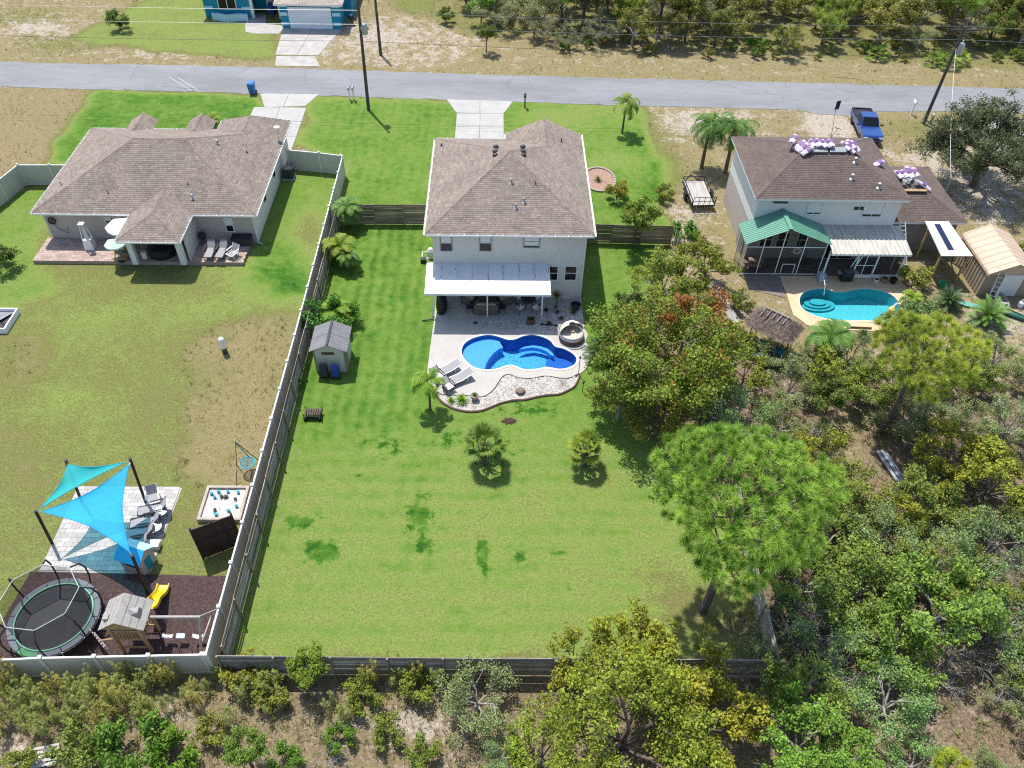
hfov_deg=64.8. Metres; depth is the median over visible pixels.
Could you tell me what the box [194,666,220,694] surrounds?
dog fennel
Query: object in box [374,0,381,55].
utility pole
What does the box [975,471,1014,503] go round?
bare shrub
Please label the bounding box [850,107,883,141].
pickup truck
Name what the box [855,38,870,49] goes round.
shrub
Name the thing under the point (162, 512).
round table
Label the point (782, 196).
house
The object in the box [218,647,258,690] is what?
shrub
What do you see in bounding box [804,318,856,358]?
palm tree
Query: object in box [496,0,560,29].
tree
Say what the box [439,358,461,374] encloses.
sun lounger
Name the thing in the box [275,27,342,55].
driveway
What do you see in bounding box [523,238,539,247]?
window
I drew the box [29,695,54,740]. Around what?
dog fennel
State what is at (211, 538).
play wall
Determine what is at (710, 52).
shrub
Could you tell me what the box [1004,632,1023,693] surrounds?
tree
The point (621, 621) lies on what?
tree
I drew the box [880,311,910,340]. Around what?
shrub
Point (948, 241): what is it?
carport
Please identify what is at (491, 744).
tree
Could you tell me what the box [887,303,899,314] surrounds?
pool toy
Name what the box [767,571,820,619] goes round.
bare shrub
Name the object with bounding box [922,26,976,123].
utility pole
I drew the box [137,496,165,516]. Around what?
lounge chair
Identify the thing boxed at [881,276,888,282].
flower pot
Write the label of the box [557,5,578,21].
bare shrub
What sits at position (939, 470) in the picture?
tree
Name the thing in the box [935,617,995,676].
bare shrub
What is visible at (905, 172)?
roofing bundle
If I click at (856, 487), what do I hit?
tree
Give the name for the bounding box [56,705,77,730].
dog fennel
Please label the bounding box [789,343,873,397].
tree
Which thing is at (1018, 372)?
tree
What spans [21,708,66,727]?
dog fennel
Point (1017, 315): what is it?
kayak
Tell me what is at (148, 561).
door
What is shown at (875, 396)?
tree
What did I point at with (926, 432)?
bare shrub
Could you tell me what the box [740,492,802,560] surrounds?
tree
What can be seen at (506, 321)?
pebbles
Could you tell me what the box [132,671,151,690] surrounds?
dog fennel
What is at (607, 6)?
tree
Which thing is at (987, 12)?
tree
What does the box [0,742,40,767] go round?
shrub
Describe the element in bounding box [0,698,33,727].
dog fennel
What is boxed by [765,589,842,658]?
bare shrub
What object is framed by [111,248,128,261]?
picnic table
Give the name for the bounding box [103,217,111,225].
window
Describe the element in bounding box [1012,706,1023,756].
tree
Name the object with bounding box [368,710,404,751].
shrub
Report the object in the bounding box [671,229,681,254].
trellis
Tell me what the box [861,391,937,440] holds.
tree
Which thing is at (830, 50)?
shrub
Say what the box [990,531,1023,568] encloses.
bare shrub
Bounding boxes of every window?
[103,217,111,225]
[217,0,236,9]
[223,218,234,231]
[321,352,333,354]
[439,237,452,251]
[479,237,491,251]
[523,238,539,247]
[550,266,558,280]
[564,266,577,280]
[758,236,773,245]
[774,232,791,246]
[795,233,810,246]
[805,202,824,214]
[852,202,867,210]
[861,202,886,216]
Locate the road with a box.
[0,62,1023,115]
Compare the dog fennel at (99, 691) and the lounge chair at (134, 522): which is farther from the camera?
the lounge chair at (134, 522)
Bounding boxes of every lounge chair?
[125,520,152,539]
[129,508,158,528]
[130,531,146,542]
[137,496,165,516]
[143,483,160,504]
[203,239,216,259]
[214,239,228,260]
[225,242,239,259]
[430,364,444,377]
[441,375,455,393]
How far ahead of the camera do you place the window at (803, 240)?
58.79 m
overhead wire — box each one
[0,4,285,9]
[24,36,305,40]
[25,19,273,23]
[360,10,867,25]
[367,41,829,55]
[380,25,948,39]
[950,53,955,161]
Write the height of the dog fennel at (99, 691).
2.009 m
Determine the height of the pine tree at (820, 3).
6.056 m
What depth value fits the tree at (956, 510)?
42.28 m
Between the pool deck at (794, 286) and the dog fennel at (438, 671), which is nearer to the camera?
the dog fennel at (438, 671)
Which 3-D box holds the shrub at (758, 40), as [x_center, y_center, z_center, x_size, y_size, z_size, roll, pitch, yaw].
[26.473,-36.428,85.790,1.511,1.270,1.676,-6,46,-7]
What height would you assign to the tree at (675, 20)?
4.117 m
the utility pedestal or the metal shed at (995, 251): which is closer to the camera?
the utility pedestal
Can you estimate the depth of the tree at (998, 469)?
43.10 m
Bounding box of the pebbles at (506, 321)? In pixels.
[466,318,555,330]
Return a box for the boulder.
[515,387,524,394]
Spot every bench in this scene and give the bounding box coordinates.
[230,233,252,245]
[744,263,761,270]
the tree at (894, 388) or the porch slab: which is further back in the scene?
the porch slab
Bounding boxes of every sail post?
[34,510,53,544]
[64,459,80,496]
[128,457,146,502]
[130,554,149,595]
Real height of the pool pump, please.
0.850 m
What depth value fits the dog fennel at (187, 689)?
35.31 m
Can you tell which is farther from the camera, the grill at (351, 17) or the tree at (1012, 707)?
the grill at (351, 17)
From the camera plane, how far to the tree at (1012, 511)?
42.05 m
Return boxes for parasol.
[104,238,125,262]
[105,217,126,235]
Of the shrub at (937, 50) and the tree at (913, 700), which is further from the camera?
the shrub at (937, 50)
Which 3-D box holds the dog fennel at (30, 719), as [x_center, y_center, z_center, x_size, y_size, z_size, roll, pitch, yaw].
[-20.443,14.329,34.839,1.124,1.483,1.556,5,46,4]
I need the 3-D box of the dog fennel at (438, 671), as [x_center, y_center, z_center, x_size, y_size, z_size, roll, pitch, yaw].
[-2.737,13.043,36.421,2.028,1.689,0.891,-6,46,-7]
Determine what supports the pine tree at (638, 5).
on the ground at (416, 568)
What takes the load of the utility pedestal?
on the ground at (416, 568)
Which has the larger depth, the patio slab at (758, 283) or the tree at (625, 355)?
the patio slab at (758, 283)
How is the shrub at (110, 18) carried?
on the ground at (416, 568)
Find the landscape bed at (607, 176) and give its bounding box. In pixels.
[587,166,615,191]
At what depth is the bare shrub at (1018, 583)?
39.65 m
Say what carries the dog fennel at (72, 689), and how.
on the ground at (416, 568)
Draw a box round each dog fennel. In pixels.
[0,658,16,695]
[0,663,23,690]
[0,674,41,714]
[0,678,20,696]
[0,686,19,726]
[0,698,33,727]
[0,709,8,731]
[7,669,27,714]
[17,695,54,736]
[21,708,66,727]
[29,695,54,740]
[35,670,79,707]
[36,671,73,694]
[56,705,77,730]
[63,663,94,717]
[66,695,125,726]
[72,660,124,707]
[85,699,123,722]
[93,684,114,717]
[98,671,133,709]
[114,661,155,694]
[115,661,138,682]
[116,684,153,719]
[126,688,157,714]
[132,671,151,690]
[133,697,164,720]
[135,664,166,694]
[149,659,176,686]
[155,685,196,710]
[156,659,183,684]
[182,675,203,706]
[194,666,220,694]
[215,683,257,728]
[235,671,274,695]
[240,653,271,677]
[249,648,282,691]
[257,682,290,715]
[321,690,350,720]
[356,654,381,687]
[383,649,409,686]
[405,659,427,682]
[429,664,470,687]
[541,695,556,711]
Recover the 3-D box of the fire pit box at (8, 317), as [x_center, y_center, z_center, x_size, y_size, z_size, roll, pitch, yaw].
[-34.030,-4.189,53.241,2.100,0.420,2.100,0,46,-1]
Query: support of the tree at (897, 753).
on the ground at (416, 568)
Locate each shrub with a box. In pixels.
[0,243,21,267]
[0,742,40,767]
[41,712,111,767]
[89,710,173,767]
[104,7,129,29]
[144,723,200,767]
[191,709,228,747]
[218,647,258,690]
[250,671,290,708]
[264,739,305,767]
[300,292,347,336]
[311,739,349,767]
[322,720,357,756]
[325,299,361,325]
[338,670,383,717]
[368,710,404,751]
[396,664,433,703]
[401,730,440,767]
[435,6,454,22]
[447,396,455,404]
[453,393,470,405]
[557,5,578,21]
[559,40,570,50]
[584,39,593,45]
[589,16,603,33]
[597,34,610,44]
[603,179,629,199]
[624,30,635,41]
[640,20,671,43]
[641,47,650,53]
[646,41,659,53]
[653,182,674,199]
[672,219,701,241]
[700,47,716,56]
[727,287,756,311]
[728,635,775,689]
[729,328,751,348]
[730,44,738,49]
[747,38,755,44]
[750,43,766,55]
[754,35,767,47]
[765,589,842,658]
[766,41,775,48]
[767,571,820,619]
[771,50,780,57]
[788,594,838,633]
[803,648,875,705]
[820,30,834,41]
[827,47,835,54]
[850,6,869,23]
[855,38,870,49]
[868,619,904,656]
[869,44,881,54]
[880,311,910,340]
[890,36,902,48]
[896,295,938,336]
[897,263,934,288]
[900,54,910,60]
[913,427,940,445]
[916,645,975,706]
[919,302,948,318]
[932,41,939,48]
[933,47,946,56]
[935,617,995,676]
[949,14,982,34]
[974,35,985,44]
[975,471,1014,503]
[977,38,990,48]
[977,546,1012,582]
[977,617,1023,658]
[977,658,1023,709]
[981,469,1017,503]
[989,641,1020,663]
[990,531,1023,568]
[991,51,1004,60]
[993,621,1023,646]
[995,414,1022,434]
[997,570,1023,625]
[1005,41,1012,46]
[1008,46,1023,58]
[1013,51,1023,61]
[1019,242,1023,251]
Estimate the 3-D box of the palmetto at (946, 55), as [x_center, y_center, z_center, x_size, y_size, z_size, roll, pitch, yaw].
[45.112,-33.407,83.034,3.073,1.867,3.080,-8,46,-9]
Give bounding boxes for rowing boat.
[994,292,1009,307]
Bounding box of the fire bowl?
[570,301,580,310]
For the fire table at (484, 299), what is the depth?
55.29 m
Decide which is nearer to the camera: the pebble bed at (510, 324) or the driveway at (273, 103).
the pebble bed at (510, 324)
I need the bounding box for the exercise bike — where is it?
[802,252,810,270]
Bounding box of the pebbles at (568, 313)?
[545,298,584,332]
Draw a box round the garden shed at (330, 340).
[309,320,351,371]
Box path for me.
[245,13,282,33]
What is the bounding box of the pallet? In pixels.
[31,743,59,767]
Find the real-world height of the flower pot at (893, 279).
0.364 m
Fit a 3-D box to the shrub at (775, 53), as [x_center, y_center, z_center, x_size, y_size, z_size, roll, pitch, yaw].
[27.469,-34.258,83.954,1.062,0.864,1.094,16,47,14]
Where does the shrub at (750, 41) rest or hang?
on the ground at (416, 568)
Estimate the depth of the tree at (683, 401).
46.74 m
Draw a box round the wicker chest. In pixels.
[748,257,764,268]
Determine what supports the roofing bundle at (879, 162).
on the house at (782, 196)
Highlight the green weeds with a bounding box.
[0,0,1023,767]
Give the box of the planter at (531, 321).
[527,316,534,324]
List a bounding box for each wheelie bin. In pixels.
[246,80,256,93]
[267,2,275,13]
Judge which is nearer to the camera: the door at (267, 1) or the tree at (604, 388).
the tree at (604, 388)
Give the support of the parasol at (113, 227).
on the patio at (62, 251)
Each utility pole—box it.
[356,0,369,110]
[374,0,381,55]
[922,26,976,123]
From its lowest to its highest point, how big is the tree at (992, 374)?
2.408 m
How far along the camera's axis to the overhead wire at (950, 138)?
63.75 m
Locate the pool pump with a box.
[420,247,433,262]
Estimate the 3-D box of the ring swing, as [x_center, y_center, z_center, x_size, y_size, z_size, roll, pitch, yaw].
[-14.852,4.254,44.216,1.340,2.271,1.786,0,46,-1]
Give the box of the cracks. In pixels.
[62,62,981,101]
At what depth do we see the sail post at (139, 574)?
38.42 m
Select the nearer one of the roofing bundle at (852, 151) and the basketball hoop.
the roofing bundle at (852, 151)
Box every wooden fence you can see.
[215,655,781,678]
[220,203,342,654]
[343,203,425,224]
[587,224,673,245]
[732,481,778,659]
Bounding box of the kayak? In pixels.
[1003,309,1023,319]
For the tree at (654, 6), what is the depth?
87.35 m
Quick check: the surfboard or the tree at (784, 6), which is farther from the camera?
the tree at (784, 6)
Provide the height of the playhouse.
1.560 m
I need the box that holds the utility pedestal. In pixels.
[218,337,227,353]
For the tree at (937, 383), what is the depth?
49.55 m
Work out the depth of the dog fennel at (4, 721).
34.70 m
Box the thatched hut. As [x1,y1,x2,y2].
[744,306,803,367]
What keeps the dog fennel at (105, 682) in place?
on the ground at (416, 568)
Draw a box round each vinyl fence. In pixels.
[0,163,63,206]
[0,652,211,678]
[202,155,345,671]
[285,148,341,173]
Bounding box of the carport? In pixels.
[914,221,972,281]
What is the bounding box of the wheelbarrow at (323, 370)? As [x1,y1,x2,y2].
[318,360,328,377]
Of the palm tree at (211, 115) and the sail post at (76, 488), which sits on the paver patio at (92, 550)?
the sail post at (76, 488)
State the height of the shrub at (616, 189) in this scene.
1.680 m
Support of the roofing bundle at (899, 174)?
on the house at (782, 196)
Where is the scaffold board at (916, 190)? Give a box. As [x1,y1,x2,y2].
[905,188,926,191]
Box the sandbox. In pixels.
[196,485,250,522]
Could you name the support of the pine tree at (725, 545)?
on the ground at (416, 568)
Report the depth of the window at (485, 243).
52.81 m
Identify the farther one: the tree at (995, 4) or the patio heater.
the tree at (995, 4)
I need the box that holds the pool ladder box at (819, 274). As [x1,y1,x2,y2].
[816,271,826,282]
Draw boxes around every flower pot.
[471,392,478,400]
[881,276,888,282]
[890,276,897,283]
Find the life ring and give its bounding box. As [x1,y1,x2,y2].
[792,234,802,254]
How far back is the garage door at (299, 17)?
86.44 m
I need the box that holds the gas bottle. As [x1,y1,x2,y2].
[1017,299,1023,307]
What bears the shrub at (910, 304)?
on the ground at (416, 568)
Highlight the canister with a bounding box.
[140,250,147,258]
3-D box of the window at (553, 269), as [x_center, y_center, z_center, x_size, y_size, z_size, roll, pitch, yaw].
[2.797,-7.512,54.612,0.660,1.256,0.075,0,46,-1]
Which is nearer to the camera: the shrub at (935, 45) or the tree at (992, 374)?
the tree at (992, 374)
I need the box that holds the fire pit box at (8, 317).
[0,308,20,333]
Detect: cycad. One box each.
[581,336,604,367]
[932,285,965,313]
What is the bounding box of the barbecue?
[837,267,858,280]
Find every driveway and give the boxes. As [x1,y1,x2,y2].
[251,93,318,149]
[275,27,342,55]
[447,99,512,138]
[959,114,1023,177]
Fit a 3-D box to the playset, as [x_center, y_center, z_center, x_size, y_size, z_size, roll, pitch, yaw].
[-16.780,10.341,37.610,5.351,3.177,3.852,0,46,-1]
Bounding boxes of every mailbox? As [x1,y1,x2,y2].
[524,93,526,107]
[910,100,917,114]
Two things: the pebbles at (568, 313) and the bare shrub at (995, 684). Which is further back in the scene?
the pebbles at (568, 313)
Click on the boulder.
(520, 391)
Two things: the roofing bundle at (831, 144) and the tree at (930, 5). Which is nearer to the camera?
the roofing bundle at (831, 144)
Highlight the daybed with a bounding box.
[558,320,583,345]
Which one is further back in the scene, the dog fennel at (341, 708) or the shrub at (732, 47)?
the shrub at (732, 47)
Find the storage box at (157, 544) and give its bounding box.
[145,540,161,549]
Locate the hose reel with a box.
[47,217,68,233]
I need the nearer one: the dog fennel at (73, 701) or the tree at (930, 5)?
the dog fennel at (73, 701)
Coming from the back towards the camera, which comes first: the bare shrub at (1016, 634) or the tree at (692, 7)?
the tree at (692, 7)
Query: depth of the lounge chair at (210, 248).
58.33 m
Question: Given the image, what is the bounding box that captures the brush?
[1,677,777,767]
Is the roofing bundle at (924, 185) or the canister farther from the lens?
the roofing bundle at (924, 185)
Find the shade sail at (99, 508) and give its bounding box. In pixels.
[40,462,130,553]
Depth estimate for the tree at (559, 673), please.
35.81 m
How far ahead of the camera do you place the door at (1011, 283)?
56.52 m
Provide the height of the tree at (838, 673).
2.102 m
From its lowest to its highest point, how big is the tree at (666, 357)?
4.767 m
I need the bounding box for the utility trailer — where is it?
[682,171,716,206]
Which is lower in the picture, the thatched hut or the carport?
the thatched hut
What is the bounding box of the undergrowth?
[0,361,1023,767]
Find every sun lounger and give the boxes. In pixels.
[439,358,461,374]
[440,367,473,384]
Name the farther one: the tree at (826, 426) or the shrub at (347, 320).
the shrub at (347, 320)
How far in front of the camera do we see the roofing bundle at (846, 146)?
57.22 m
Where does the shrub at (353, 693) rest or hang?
on the ground at (416, 568)
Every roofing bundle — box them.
[788,134,797,143]
[792,140,805,149]
[795,142,809,152]
[800,145,814,155]
[808,139,816,147]
[815,138,823,146]
[822,139,828,147]
[826,139,835,147]
[840,141,851,150]
[845,139,857,148]
[845,142,856,153]
[851,140,860,152]
[873,159,885,166]
[893,170,904,178]
[899,169,910,177]
[904,166,910,171]
[910,167,916,175]
[918,181,930,191]
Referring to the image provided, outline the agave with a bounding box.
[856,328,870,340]
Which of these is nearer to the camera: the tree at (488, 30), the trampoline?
the trampoline
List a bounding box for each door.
[144,555,153,569]
[266,0,276,10]
[287,7,332,28]
[823,244,851,258]
[994,275,1023,295]
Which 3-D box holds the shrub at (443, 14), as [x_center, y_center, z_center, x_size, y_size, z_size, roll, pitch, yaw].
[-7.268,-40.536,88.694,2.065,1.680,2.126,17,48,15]
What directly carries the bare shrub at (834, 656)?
on the ground at (416, 568)
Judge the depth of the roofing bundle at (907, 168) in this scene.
60.26 m
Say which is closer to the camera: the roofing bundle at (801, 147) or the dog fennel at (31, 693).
the dog fennel at (31, 693)
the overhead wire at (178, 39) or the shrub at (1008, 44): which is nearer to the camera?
the overhead wire at (178, 39)
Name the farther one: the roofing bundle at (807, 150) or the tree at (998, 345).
the roofing bundle at (807, 150)
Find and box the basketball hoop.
[831,100,841,136]
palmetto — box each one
[864,44,890,61]
[923,50,943,66]
[933,51,962,70]
[946,50,972,68]
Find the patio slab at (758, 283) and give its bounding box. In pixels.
[748,275,785,297]
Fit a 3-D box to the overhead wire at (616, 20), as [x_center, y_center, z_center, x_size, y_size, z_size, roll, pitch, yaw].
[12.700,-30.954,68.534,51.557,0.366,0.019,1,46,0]
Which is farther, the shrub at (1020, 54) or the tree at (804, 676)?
the shrub at (1020, 54)
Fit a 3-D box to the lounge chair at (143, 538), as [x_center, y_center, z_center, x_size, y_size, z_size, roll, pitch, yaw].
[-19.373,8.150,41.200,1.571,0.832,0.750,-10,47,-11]
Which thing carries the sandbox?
on the ground at (416, 568)
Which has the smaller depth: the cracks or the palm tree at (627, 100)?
the palm tree at (627, 100)
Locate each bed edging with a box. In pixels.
[437,373,580,412]
[438,374,572,396]
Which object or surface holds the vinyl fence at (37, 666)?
on the ground at (416, 568)
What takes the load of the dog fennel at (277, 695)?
on the ground at (416, 568)
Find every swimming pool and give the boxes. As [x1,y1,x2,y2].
[459,333,578,370]
[797,287,901,322]
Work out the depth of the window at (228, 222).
58.93 m
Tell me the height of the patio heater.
2.220 m
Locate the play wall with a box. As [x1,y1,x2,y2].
[188,512,238,558]
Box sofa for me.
[474,301,497,314]
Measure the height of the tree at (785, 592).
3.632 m
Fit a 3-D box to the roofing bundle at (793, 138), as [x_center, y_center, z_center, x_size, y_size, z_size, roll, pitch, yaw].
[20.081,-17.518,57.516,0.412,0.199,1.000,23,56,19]
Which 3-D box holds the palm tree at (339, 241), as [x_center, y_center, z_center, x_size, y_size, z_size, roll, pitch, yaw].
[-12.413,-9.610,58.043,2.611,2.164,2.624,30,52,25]
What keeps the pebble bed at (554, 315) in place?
on the ground at (416, 568)
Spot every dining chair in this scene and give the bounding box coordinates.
[515,302,524,311]
[532,303,540,314]
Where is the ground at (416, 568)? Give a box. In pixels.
[0,0,1023,767]
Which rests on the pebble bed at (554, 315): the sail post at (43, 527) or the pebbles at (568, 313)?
the pebbles at (568, 313)
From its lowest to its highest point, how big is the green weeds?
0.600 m
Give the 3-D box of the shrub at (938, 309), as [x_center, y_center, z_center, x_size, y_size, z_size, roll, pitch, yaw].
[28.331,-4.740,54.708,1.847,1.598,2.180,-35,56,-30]
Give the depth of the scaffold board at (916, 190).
59.62 m
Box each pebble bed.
[466,318,553,330]
[545,298,583,331]
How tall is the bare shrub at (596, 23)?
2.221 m
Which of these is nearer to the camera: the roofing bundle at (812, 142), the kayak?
the kayak
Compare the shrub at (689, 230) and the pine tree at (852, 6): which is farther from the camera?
the pine tree at (852, 6)
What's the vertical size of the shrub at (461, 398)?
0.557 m
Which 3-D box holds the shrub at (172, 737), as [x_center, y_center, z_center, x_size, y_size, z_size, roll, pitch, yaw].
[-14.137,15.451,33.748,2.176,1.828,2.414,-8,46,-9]
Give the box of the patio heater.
[77,222,96,249]
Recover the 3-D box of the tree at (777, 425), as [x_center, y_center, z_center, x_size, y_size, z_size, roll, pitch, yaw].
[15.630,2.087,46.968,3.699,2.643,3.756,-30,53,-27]
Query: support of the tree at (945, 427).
on the ground at (416, 568)
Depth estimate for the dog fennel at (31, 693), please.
35.29 m
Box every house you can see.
[30,112,291,264]
[202,0,356,28]
[423,118,596,317]
[723,136,966,278]
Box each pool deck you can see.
[427,297,588,395]
[780,276,907,330]
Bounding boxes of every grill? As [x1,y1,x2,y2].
[198,232,205,245]
[348,14,354,25]
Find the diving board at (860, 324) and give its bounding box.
[848,322,871,327]
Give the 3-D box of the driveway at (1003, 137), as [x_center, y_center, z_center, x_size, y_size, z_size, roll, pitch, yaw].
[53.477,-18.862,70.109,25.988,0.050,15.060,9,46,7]
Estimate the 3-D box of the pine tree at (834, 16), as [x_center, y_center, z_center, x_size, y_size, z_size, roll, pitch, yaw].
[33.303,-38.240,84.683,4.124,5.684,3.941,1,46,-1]
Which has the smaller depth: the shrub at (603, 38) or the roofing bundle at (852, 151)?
the roofing bundle at (852, 151)
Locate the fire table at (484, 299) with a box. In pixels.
[478,296,494,302]
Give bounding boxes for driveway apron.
[275,56,319,66]
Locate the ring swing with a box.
[235,442,258,484]
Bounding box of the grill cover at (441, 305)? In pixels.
[436,296,446,314]
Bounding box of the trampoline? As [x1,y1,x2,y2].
[0,559,105,657]
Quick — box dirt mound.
[501,417,516,424]
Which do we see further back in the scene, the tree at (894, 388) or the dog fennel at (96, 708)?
the tree at (894, 388)
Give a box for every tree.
[206,111,221,128]
[218,725,269,767]
[284,640,330,691]
[321,233,355,263]
[321,298,351,322]
[330,195,363,225]
[336,249,359,268]
[410,368,445,410]
[433,648,521,748]
[461,421,508,464]
[463,0,494,26]
[466,0,523,26]
[478,21,497,52]
[480,723,539,767]
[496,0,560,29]
[500,704,573,767]
[516,634,733,767]
[524,15,558,41]
[525,0,565,21]
[545,621,618,691]
[552,20,583,44]
[560,0,579,28]
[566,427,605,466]
[580,5,622,44]
[581,0,586,24]
[583,291,760,425]
[584,369,664,425]
[588,598,686,687]
[598,0,612,31]
[609,6,658,46]
[609,283,645,324]
[612,92,639,133]
[613,0,645,32]
[618,192,663,248]
[620,392,685,446]
[624,244,702,306]
[634,311,729,384]
[638,618,737,711]
[641,0,682,23]
[643,711,736,767]
[645,421,854,614]
[655,0,686,37]
[655,285,732,354]
[659,7,694,49]
[662,367,736,416]
[664,0,730,21]
[665,258,716,295]
[670,231,741,280]
[671,0,708,41]
[674,657,774,767]
[689,112,728,168]
[690,0,742,34]
[702,0,766,22]
[702,379,785,456]
[704,6,736,47]
[712,111,759,173]
[723,10,758,42]
[727,343,772,389]
[728,445,800,505]
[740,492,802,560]
[742,615,803,678]
[743,651,858,746]
[744,395,817,449]
[745,676,856,767]
[752,337,799,366]
[763,353,824,413]
[764,0,775,9]
[766,548,861,618]
[768,475,840,511]
[770,22,807,53]
[774,0,812,40]
[783,409,845,459]
[785,586,877,676]
[786,340,851,383]
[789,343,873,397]
[793,0,814,16]
[794,427,853,481]
[800,455,894,526]
[800,709,885,767]
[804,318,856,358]
[804,495,876,578]
[810,371,854,424]
[811,0,847,45]
[813,0,842,28]
[815,539,917,636]
[815,658,878,723]
[817,333,877,374]
[830,0,864,35]
[834,358,893,408]
[839,499,936,591]
[841,594,947,692]
[841,645,943,758]
[856,0,923,42]
[861,352,927,404]
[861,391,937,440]
[861,482,933,537]
[870,307,994,434]
[875,0,896,25]
[875,550,1017,648]
[879,730,948,767]
[880,518,980,592]
[880,535,982,614]
[885,462,977,533]
[896,0,963,33]
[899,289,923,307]
[899,392,962,440]
[903,26,942,50]
[903,85,1023,187]
[904,457,963,504]
[910,410,1002,481]
[922,368,953,397]
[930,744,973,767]
[932,344,990,389]
[932,505,1023,579]
[938,0,991,41]
[938,3,992,26]
[939,434,1023,508]
[943,395,1001,435]
[943,502,996,544]
[946,6,1000,37]
[950,561,1023,665]
[953,543,1023,614]
[953,739,1023,767]
[956,432,1023,479]
[963,294,1013,333]
[968,361,1012,393]
[976,500,1023,546]
[976,668,1023,716]
[977,4,1023,18]
[977,330,1023,379]
[979,392,1023,443]
[981,0,1019,44]
[986,0,1023,37]
[995,0,1023,46]
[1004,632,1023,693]
[1006,350,1023,382]
[1006,606,1023,639]
[1008,462,1023,506]
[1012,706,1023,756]
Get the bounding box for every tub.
[147,244,176,260]
[939,280,946,286]
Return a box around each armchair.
[460,296,475,304]
[497,292,513,305]
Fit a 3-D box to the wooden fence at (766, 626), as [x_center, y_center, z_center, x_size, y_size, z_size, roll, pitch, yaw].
[11.966,9.214,40.328,0.190,1.874,10.234,1,46,0]
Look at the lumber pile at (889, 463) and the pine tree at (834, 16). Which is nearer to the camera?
the lumber pile at (889, 463)
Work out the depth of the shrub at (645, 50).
83.89 m
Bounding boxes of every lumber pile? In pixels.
[711,282,739,322]
[876,450,908,484]
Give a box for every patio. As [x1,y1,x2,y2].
[33,238,252,265]
[39,486,181,573]
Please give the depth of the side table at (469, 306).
54.60 m
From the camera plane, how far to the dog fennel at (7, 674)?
35.66 m
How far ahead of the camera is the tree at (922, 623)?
36.93 m
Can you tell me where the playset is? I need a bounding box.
[89,583,216,654]
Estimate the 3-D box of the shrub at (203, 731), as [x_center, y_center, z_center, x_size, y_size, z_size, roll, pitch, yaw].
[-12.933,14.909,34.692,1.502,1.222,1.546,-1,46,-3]
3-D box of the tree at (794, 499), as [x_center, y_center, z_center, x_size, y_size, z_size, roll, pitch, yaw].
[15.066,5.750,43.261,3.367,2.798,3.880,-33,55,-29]
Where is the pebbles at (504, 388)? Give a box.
[439,375,578,409]
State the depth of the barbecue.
57.56 m
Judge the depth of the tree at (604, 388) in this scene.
46.61 m
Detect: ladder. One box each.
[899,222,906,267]
[989,273,1006,299]
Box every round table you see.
[152,522,161,534]
[154,506,167,516]
[521,296,535,309]
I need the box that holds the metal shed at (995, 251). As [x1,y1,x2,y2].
[952,224,1023,295]
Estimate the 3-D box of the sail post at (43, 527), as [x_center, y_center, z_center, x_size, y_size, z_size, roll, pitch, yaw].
[-23.603,7.250,40.696,0.375,2.786,0.171,-19,49,-19]
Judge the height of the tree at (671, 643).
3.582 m
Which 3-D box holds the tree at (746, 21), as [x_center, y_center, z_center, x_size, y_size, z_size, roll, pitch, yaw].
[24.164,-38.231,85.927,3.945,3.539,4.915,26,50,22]
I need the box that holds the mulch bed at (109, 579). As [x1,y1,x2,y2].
[0,572,225,670]
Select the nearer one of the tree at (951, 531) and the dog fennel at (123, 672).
the dog fennel at (123, 672)
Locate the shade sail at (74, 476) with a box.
[37,461,127,510]
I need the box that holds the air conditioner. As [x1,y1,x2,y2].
[282,166,295,180]
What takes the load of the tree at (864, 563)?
on the ground at (416, 568)
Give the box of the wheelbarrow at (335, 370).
[330,360,339,378]
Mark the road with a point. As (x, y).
(820, 98)
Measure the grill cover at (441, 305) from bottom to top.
1.200 m
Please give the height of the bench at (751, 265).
0.450 m
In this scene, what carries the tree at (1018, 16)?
on the ground at (416, 568)
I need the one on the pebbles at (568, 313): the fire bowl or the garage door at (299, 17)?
the fire bowl
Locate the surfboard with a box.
[958,301,982,308]
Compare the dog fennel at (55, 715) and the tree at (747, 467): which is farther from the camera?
the tree at (747, 467)
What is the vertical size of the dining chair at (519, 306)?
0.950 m
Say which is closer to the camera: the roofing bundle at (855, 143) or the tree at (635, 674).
the tree at (635, 674)
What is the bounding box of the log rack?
[303,406,322,420]
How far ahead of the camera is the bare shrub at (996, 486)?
44.58 m
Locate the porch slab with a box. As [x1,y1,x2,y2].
[740,253,898,275]
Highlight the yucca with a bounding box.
[549,289,563,308]
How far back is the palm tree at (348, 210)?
60.40 m
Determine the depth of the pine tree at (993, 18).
85.19 m

